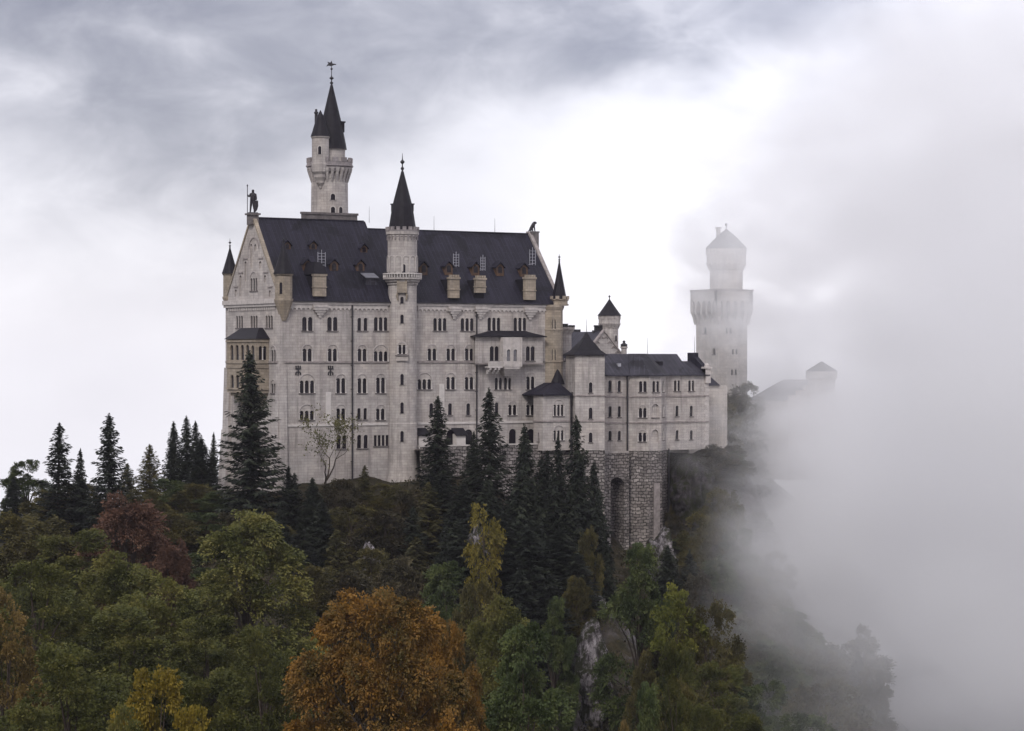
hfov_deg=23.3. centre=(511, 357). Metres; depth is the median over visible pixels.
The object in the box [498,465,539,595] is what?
spruce tree
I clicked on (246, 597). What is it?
beech tree
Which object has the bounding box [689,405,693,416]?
window
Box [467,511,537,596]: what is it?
spruce tree
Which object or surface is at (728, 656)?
broadleaf tree
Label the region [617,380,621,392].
window
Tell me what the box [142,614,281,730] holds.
broadleaf tree
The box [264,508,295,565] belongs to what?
spruce tree
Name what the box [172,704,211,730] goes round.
broadleaf tree
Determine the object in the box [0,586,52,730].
broadleaf tree
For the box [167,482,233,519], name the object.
broadleaf tree
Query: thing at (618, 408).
window
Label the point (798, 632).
broadleaf tree
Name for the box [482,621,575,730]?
broadleaf tree
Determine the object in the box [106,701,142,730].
broadleaf tree
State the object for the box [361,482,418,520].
broadleaf tree
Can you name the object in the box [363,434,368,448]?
window
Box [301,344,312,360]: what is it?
window
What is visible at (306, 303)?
palace
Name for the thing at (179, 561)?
broadleaf tree
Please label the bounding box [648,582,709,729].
broadleaf tree
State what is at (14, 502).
spruce tree
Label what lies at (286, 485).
spruce tree
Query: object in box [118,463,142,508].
larch tree
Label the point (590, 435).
window
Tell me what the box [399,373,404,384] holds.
window
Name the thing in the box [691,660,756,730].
broadleaf tree
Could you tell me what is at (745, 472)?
scrub tree
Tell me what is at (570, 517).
spruce tree
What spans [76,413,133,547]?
spruce tree
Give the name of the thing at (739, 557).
broadleaf tree
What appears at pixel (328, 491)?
scrub tree
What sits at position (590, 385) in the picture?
window
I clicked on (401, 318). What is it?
window
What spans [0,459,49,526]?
pine tree
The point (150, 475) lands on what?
conifer tree
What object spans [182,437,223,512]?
spruce tree
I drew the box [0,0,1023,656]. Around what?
sky
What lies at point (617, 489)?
retaining wall
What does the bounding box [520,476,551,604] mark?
spruce tree
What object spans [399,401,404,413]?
window
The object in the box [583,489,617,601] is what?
spruce tree
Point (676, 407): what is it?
window
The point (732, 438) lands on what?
broadleaf tree
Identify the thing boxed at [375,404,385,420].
window
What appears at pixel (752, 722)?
broadleaf tree
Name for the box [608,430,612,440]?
window
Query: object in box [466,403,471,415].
window
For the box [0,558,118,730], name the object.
broadleaf tree
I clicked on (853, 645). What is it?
broadleaf tree
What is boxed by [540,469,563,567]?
spruce tree
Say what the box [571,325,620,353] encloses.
gabled house
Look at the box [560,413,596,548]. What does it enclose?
spruce tree
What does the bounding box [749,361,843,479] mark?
gatehouse
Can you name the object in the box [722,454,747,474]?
broadleaf tree
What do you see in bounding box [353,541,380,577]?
crag
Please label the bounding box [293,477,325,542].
spruce tree
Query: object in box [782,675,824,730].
broadleaf tree
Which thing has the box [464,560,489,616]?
maple tree
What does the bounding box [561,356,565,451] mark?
link range
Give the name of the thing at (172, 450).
spruce tree
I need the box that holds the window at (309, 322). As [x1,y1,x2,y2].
[301,317,313,331]
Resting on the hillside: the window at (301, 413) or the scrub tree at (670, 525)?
the scrub tree at (670, 525)
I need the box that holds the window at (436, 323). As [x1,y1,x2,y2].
[433,318,447,331]
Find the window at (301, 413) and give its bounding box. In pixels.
[298,404,314,420]
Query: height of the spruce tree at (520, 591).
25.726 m
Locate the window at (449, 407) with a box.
[447,403,452,415]
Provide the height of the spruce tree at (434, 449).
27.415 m
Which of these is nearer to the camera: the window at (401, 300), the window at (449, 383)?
the window at (401, 300)
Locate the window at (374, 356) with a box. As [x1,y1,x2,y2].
[372,344,388,362]
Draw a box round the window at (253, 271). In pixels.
[249,271,257,291]
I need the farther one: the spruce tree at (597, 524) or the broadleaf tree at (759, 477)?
the broadleaf tree at (759, 477)
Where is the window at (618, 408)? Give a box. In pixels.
[617,405,621,417]
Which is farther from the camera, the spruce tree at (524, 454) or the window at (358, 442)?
the window at (358, 442)
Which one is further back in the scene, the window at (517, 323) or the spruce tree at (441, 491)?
the window at (517, 323)
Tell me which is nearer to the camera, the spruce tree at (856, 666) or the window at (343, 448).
the spruce tree at (856, 666)
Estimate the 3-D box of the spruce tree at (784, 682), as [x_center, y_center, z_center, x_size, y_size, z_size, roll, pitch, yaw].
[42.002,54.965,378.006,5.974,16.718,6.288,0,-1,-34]
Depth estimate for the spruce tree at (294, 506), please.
389.74 m
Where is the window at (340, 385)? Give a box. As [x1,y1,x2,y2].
[335,374,346,393]
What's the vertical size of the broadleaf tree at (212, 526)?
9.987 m
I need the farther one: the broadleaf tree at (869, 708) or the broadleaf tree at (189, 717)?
the broadleaf tree at (869, 708)
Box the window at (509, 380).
[503,378,511,390]
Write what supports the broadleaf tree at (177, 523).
on the hillside
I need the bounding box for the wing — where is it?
[605,336,711,450]
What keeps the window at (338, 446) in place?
in the palace
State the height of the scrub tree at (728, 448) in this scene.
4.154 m
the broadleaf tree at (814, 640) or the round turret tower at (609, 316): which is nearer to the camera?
the broadleaf tree at (814, 640)
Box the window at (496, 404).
[494,401,499,415]
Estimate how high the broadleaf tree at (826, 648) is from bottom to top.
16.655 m
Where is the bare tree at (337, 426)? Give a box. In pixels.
[298,403,361,485]
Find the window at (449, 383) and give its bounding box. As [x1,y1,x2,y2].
[445,373,455,389]
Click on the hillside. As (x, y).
(834, 598)
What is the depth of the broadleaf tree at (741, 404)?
478.10 m
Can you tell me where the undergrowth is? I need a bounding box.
[0,476,797,730]
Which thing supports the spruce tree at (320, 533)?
on the hillside
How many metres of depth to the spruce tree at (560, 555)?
373.04 m
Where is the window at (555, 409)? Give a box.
[552,399,564,416]
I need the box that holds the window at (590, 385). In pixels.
[588,382,592,393]
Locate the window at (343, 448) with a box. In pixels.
[342,435,346,449]
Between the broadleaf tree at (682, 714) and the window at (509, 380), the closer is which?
the broadleaf tree at (682, 714)
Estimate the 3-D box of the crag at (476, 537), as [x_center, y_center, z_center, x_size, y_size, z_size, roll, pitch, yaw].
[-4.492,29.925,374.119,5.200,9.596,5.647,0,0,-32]
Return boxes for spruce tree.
[0,477,30,542]
[27,422,82,559]
[66,448,92,535]
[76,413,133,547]
[161,421,183,494]
[170,415,194,509]
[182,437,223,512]
[190,420,214,484]
[209,432,218,490]
[211,350,298,518]
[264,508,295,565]
[272,522,321,583]
[277,467,302,528]
[283,472,306,529]
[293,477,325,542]
[303,499,342,574]
[397,507,432,571]
[411,395,461,514]
[422,557,441,645]
[423,470,459,557]
[430,519,480,593]
[436,481,480,572]
[437,523,461,603]
[455,432,484,510]
[461,388,515,522]
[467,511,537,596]
[476,478,499,527]
[496,523,567,613]
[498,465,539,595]
[500,567,559,691]
[506,423,542,532]
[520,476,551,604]
[529,456,556,531]
[530,571,579,686]
[533,451,564,528]
[533,527,597,601]
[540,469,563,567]
[543,551,608,615]
[551,435,568,519]
[554,486,595,577]
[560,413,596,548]
[563,453,596,558]
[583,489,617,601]
[586,460,617,594]
[592,514,615,588]
[594,532,627,626]
[646,546,683,641]
[679,551,709,618]
[775,680,795,718]
[847,651,873,725]
[863,675,896,730]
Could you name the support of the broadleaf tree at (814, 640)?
on the hillside
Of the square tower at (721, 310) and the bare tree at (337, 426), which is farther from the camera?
the square tower at (721, 310)
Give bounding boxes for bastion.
[629,448,669,546]
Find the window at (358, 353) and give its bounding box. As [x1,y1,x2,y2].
[356,344,367,361]
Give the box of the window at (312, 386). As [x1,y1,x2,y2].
[298,374,315,393]
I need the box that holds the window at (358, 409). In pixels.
[357,407,361,420]
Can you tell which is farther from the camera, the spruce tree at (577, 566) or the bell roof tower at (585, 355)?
the bell roof tower at (585, 355)
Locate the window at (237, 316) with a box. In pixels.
[235,316,242,328]
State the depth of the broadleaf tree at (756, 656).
378.28 m
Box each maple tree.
[281,585,480,730]
[403,618,489,730]
[460,502,507,604]
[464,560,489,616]
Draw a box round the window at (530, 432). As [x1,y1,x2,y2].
[526,428,532,442]
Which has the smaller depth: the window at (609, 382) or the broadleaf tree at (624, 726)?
the broadleaf tree at (624, 726)
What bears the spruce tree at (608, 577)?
on the hillside
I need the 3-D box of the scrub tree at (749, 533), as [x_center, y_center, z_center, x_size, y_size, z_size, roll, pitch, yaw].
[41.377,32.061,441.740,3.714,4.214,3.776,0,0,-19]
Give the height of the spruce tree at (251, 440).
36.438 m
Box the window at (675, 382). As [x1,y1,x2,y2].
[673,380,680,391]
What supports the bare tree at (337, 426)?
on the hillside
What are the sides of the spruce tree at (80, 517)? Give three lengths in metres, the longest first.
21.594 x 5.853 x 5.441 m
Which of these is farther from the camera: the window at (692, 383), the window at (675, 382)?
the window at (692, 383)
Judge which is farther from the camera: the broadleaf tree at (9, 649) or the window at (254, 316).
the window at (254, 316)
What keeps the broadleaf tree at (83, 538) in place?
on the hillside
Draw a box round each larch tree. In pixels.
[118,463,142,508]
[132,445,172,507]
[319,529,350,601]
[352,465,375,523]
[402,536,431,591]
[414,482,449,567]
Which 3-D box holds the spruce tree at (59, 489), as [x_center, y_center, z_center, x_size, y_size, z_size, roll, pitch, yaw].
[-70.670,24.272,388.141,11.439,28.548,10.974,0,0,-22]
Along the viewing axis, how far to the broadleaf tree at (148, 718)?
168.03 m
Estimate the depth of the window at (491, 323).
430.27 m
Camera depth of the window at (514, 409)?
432.16 m
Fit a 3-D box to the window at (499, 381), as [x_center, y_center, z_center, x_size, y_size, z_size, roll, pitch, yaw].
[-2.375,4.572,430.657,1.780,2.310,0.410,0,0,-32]
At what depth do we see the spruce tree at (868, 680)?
416.14 m
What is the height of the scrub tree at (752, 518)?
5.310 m
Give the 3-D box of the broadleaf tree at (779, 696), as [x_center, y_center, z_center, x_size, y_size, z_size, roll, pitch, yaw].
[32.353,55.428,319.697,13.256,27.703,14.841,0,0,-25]
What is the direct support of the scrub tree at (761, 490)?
on the hillside
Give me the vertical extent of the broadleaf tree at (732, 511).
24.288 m
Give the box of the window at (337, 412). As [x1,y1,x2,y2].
[335,404,346,420]
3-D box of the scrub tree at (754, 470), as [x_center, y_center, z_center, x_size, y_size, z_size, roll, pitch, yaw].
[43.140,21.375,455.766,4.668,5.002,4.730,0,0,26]
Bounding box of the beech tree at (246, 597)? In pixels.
[167,509,330,719]
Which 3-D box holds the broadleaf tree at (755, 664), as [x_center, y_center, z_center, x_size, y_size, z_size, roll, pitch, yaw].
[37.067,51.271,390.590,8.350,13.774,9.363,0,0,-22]
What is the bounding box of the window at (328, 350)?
[327,344,338,360]
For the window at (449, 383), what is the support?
in the palace
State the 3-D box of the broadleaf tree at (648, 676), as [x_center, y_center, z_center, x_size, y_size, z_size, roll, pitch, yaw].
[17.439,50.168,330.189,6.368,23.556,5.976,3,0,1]
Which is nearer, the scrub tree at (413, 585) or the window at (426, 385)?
the scrub tree at (413, 585)
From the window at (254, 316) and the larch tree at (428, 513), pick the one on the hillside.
the larch tree at (428, 513)
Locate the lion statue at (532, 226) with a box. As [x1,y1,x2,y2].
[528,221,536,230]
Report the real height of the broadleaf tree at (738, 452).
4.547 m
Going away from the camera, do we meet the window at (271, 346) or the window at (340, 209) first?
the window at (271, 346)
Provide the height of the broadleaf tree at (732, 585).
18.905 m
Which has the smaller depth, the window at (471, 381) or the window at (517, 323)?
the window at (471, 381)
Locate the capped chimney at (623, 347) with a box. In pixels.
[620,341,627,353]
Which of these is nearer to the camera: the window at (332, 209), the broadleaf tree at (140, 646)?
the broadleaf tree at (140, 646)
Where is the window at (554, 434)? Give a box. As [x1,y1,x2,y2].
[552,425,564,440]
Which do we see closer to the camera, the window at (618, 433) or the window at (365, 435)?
the window at (365, 435)
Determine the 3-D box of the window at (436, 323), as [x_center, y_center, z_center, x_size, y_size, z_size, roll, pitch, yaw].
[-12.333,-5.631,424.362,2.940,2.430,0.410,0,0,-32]
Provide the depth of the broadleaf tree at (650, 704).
234.95 m
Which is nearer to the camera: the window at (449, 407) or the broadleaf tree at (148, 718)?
the broadleaf tree at (148, 718)
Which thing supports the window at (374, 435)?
in the palace
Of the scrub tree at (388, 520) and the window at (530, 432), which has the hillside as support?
the scrub tree at (388, 520)
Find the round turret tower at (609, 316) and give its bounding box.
[597,295,620,346]
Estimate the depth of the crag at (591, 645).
349.28 m
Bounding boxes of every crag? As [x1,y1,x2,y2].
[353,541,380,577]
[468,524,497,582]
[574,617,617,730]
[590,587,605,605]
[646,526,678,583]
[669,453,714,530]
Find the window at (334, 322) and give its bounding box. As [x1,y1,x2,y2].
[326,317,338,331]
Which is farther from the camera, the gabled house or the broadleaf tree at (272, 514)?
the gabled house
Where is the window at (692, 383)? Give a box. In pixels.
[688,380,694,391]
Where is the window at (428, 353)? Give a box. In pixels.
[426,344,437,360]
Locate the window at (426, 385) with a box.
[417,372,432,389]
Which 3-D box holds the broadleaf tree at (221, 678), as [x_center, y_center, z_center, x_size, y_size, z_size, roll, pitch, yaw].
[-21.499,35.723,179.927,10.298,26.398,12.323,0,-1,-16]
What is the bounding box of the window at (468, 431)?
[465,429,472,444]
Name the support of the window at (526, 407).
in the palace
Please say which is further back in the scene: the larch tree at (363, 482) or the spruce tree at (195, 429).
the spruce tree at (195, 429)
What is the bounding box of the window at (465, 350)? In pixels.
[464,344,472,360]
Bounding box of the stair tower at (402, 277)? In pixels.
[383,153,421,481]
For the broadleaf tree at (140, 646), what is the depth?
222.56 m
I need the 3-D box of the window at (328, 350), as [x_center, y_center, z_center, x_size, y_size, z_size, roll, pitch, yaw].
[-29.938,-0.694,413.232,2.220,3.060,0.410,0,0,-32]
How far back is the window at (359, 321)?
416.12 m
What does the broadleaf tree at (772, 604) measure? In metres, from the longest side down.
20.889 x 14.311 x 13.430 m
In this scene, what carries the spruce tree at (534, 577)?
on the hillside
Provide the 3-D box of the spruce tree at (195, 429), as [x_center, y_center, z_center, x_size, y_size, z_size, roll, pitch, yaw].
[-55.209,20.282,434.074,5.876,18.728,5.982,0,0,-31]
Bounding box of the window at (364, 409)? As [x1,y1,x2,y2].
[363,407,367,420]
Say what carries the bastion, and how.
on the hillside
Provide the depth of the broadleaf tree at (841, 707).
375.05 m
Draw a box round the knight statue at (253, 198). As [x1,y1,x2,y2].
[247,184,257,212]
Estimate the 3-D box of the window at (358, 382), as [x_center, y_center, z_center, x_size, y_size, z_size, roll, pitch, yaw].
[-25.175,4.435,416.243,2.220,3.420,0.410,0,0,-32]
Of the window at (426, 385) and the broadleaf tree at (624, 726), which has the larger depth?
the window at (426, 385)
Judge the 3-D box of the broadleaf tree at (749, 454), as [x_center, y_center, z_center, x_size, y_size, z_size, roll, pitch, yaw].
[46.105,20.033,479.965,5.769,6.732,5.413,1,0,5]
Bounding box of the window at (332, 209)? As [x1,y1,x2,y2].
[330,206,335,212]
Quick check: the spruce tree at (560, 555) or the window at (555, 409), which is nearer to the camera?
the spruce tree at (560, 555)
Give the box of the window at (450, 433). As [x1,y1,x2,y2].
[446,429,453,444]
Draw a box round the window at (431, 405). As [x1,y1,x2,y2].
[429,402,433,415]
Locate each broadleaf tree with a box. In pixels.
[0,508,83,642]
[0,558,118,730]
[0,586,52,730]
[0,642,143,730]
[2,528,155,682]
[11,488,76,538]
[36,604,203,730]
[52,483,104,524]
[59,490,178,640]
[67,548,171,694]
[95,576,225,723]
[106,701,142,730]
[108,663,184,730]
[116,489,176,535]
[133,511,215,563]
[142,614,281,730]
[146,536,200,639]
[147,478,194,531]
[165,666,260,730]
[166,512,243,559]
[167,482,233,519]
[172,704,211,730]
[176,552,218,627]
[192,489,241,524]
[210,623,311,730]
[243,511,297,551]
[278,563,358,646]
[317,505,395,568]
[345,545,407,612]
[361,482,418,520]
[409,560,491,724]
[441,576,502,727]
[461,593,546,730]
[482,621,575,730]
[531,596,580,730]
[559,575,598,640]
[574,526,605,595]
[587,542,681,730]
[620,719,629,730]
[621,649,661,730]
[634,681,660,730]
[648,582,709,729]
[654,638,703,730]
[655,675,723,730]
[666,598,756,717]
[672,535,690,549]
[674,509,736,606]
[682,702,725,730]
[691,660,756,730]
[695,613,775,703]
[696,485,751,573]
[700,560,751,634]
[711,528,771,621]
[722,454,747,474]
[725,451,746,468]
[725,570,768,639]
[725,574,793,640]
[725,680,787,730]
[726,711,764,730]
[727,380,770,458]
[727,404,743,452]
[738,639,810,730]
[740,445,758,465]
[741,643,766,693]
[744,550,799,611]
[744,633,769,682]
[745,514,774,528]
[749,468,774,485]
[751,512,766,524]
[764,645,852,720]
[765,607,826,668]
[765,639,792,682]
[778,677,875,730]
[779,712,837,730]
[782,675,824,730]
[792,625,815,680]
[797,640,820,668]
[800,624,818,666]
[805,680,850,730]
[806,631,834,682]
[821,648,850,693]
[826,638,896,704]
[844,692,886,730]
[849,622,885,681]
[849,665,898,730]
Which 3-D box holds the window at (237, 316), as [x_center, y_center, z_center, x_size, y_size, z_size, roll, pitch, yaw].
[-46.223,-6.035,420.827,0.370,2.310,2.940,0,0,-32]
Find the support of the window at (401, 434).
in the stair tower at (402, 277)
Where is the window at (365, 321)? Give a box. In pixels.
[363,317,368,331]
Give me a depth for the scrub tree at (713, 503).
442.63 m
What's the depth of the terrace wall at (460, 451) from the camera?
425.77 m
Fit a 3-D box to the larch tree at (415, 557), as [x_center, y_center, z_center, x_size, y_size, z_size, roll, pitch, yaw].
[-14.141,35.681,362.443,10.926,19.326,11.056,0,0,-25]
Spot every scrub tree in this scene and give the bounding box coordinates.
[194,510,257,558]
[308,569,395,649]
[317,478,367,525]
[345,509,429,577]
[355,578,415,665]
[371,553,428,661]
[646,646,672,721]
[664,504,683,527]
[664,515,685,538]
[671,573,722,663]
[697,444,731,473]
[711,495,723,507]
[712,499,734,525]
[721,467,746,488]
[722,445,747,457]
[732,464,748,476]
[737,526,755,539]
[744,456,768,477]
[745,460,757,477]
[745,514,772,533]
[754,484,770,498]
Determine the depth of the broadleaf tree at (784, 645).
392.75 m
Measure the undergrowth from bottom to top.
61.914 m
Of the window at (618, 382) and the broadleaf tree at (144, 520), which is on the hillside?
the broadleaf tree at (144, 520)
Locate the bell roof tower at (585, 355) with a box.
[563,319,606,522]
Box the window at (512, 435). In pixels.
[508,428,516,443]
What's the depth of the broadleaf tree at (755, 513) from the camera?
446.99 m
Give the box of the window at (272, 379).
[270,379,274,393]
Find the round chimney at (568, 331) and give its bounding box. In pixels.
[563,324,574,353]
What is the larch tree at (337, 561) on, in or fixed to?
on the hillside
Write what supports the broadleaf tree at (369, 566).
on the hillside
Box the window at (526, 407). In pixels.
[525,401,532,415]
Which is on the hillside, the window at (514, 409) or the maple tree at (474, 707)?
the maple tree at (474, 707)
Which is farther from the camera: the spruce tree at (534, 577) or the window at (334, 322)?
the window at (334, 322)
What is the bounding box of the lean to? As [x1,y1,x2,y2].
[670,378,726,452]
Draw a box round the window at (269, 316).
[264,316,272,328]
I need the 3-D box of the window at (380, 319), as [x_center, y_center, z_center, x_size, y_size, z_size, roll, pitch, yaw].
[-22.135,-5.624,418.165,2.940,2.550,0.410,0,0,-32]
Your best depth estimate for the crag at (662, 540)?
423.63 m
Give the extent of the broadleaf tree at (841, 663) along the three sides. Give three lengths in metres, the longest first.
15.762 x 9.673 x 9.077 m
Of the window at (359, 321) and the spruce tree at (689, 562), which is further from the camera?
the window at (359, 321)
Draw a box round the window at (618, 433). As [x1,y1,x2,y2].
[617,430,621,440]
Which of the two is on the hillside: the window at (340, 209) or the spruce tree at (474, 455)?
the spruce tree at (474, 455)
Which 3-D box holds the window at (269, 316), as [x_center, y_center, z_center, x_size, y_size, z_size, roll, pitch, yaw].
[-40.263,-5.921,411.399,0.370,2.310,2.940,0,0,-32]
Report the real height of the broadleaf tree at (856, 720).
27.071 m
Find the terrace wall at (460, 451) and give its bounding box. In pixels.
[414,443,541,495]
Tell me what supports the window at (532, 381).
in the palace
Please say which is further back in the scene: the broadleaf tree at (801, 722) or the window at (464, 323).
the window at (464, 323)
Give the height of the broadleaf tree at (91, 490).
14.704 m
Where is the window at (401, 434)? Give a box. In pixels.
[399,430,404,441]
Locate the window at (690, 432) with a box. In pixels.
[689,430,693,440]
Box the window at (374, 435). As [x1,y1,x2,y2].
[373,435,388,446]
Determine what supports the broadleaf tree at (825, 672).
on the hillside
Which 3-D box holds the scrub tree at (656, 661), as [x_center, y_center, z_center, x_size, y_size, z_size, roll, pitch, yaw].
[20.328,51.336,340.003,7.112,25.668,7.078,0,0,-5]
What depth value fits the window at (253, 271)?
416.32 m
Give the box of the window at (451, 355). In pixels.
[445,344,456,360]
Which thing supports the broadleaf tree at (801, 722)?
on the hillside
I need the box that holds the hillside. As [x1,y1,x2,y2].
[0,450,1023,730]
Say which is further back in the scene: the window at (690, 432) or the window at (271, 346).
the window at (690, 432)
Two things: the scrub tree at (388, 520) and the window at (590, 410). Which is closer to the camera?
the scrub tree at (388, 520)
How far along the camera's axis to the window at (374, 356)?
418.26 m
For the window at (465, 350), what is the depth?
427.44 m
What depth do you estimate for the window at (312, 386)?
410.87 m
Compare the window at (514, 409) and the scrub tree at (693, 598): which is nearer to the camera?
the scrub tree at (693, 598)
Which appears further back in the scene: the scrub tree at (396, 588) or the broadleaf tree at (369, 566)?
the broadleaf tree at (369, 566)
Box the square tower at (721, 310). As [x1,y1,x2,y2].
[690,223,753,439]
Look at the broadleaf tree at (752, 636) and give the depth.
390.65 m
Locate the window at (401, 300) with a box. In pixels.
[399,296,404,303]
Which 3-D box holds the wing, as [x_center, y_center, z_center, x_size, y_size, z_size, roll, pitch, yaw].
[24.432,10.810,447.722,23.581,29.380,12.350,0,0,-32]
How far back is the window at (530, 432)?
434.39 m
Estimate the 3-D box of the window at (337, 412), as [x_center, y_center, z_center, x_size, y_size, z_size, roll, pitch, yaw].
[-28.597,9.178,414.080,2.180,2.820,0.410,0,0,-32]
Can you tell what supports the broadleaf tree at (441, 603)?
on the hillside
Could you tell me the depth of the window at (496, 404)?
430.69 m
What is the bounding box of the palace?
[218,213,568,495]
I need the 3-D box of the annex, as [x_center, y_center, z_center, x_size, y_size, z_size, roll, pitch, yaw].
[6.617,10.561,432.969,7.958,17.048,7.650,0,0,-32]
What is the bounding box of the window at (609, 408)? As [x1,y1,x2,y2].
[608,405,612,417]
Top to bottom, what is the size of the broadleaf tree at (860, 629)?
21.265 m
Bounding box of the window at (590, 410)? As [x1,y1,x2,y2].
[588,407,592,419]
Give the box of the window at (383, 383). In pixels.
[375,373,386,393]
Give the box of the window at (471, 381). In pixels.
[464,373,474,389]
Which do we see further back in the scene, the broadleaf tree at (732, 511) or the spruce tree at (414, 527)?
the broadleaf tree at (732, 511)
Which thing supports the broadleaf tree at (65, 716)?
on the hillside
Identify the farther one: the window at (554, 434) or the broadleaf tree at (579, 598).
the window at (554, 434)
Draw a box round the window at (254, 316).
[251,316,256,327]
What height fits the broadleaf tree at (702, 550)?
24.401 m
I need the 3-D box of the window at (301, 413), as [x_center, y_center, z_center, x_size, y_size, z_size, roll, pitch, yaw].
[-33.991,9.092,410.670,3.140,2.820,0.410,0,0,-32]
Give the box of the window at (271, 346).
[270,346,275,360]
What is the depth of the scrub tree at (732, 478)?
448.70 m
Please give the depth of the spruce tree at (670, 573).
401.39 m
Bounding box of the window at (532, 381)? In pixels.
[525,372,535,389]
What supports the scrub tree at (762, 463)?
on the hillside
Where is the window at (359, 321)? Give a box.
[357,317,361,331]
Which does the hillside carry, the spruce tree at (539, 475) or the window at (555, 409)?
the spruce tree at (539, 475)
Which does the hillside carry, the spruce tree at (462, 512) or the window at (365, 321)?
the spruce tree at (462, 512)
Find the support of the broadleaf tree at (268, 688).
on the hillside
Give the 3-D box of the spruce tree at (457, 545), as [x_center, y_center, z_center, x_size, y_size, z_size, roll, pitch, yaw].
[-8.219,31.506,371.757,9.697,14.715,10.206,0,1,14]
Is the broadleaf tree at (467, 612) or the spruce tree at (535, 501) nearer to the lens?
the broadleaf tree at (467, 612)
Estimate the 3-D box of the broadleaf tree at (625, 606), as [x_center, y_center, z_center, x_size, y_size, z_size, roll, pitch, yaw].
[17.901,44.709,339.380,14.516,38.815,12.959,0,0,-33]
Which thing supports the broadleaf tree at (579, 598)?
on the hillside
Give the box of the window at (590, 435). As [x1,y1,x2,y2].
[588,432,592,442]
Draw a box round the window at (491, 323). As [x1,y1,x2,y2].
[488,318,499,330]
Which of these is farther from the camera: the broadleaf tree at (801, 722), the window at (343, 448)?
the window at (343, 448)
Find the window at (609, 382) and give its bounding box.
[608,380,612,392]
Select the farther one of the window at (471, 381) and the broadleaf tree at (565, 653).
the window at (471, 381)
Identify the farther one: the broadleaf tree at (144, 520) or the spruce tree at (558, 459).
the spruce tree at (558, 459)
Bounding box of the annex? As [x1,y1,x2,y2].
[522,369,572,461]
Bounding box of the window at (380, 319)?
[373,317,388,331]
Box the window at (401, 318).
[399,314,404,323]
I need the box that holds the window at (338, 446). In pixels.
[336,434,341,449]
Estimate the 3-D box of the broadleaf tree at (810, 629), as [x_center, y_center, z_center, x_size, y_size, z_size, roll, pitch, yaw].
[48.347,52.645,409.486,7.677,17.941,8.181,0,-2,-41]
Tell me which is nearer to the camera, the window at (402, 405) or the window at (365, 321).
the window at (365, 321)
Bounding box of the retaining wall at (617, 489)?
[542,451,628,549]
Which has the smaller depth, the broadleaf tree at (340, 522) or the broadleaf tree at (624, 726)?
the broadleaf tree at (624, 726)
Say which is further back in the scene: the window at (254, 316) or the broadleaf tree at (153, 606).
the window at (254, 316)
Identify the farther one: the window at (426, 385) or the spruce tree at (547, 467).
the window at (426, 385)
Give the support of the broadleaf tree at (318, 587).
on the hillside
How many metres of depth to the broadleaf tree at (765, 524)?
444.54 m
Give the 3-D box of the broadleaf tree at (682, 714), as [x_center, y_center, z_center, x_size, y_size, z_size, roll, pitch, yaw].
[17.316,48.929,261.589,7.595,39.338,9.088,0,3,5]
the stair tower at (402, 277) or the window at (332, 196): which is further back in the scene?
the window at (332, 196)
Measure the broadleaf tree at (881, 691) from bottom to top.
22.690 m
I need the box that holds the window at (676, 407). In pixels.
[675,405,679,416]
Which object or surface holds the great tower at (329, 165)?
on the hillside
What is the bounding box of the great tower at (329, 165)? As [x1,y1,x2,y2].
[300,61,358,219]
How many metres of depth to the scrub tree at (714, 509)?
441.87 m
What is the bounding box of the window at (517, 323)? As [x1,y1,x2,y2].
[514,318,527,331]
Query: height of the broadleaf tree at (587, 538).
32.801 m
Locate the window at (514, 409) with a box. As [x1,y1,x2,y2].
[507,401,517,415]
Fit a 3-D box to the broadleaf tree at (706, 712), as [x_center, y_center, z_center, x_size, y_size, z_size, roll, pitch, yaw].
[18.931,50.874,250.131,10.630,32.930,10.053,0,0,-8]
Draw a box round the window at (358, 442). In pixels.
[356,434,362,448]
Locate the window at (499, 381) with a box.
[494,378,502,390]
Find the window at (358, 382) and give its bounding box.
[356,374,367,393]
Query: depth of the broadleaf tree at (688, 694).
269.60 m
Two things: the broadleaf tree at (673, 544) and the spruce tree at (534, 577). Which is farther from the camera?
the broadleaf tree at (673, 544)
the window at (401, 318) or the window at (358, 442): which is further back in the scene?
the window at (401, 318)
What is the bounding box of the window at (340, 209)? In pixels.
[338,206,342,212]
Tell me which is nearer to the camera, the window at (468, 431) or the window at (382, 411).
the window at (382, 411)
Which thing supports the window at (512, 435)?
in the palace
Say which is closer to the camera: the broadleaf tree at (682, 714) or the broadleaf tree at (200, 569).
the broadleaf tree at (682, 714)
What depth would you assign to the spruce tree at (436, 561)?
346.06 m
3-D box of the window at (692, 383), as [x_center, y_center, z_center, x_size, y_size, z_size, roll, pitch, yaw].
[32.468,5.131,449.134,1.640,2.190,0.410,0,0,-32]
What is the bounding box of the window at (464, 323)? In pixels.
[460,318,474,331]
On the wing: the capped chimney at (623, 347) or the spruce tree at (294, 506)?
the capped chimney at (623, 347)
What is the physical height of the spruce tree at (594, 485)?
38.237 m
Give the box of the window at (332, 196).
[330,193,335,199]
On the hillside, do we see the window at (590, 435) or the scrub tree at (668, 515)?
the scrub tree at (668, 515)
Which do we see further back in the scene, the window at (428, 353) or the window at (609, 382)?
the window at (609, 382)
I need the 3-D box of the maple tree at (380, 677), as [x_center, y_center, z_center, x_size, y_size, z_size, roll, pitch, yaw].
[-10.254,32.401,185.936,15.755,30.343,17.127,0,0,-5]
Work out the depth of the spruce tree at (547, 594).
359.43 m
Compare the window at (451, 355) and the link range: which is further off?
the link range
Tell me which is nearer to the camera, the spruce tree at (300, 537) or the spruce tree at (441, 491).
the spruce tree at (300, 537)
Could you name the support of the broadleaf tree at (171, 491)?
on the hillside
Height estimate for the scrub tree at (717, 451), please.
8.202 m
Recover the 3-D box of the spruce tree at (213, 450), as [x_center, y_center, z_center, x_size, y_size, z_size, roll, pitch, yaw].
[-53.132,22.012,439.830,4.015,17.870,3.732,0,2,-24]

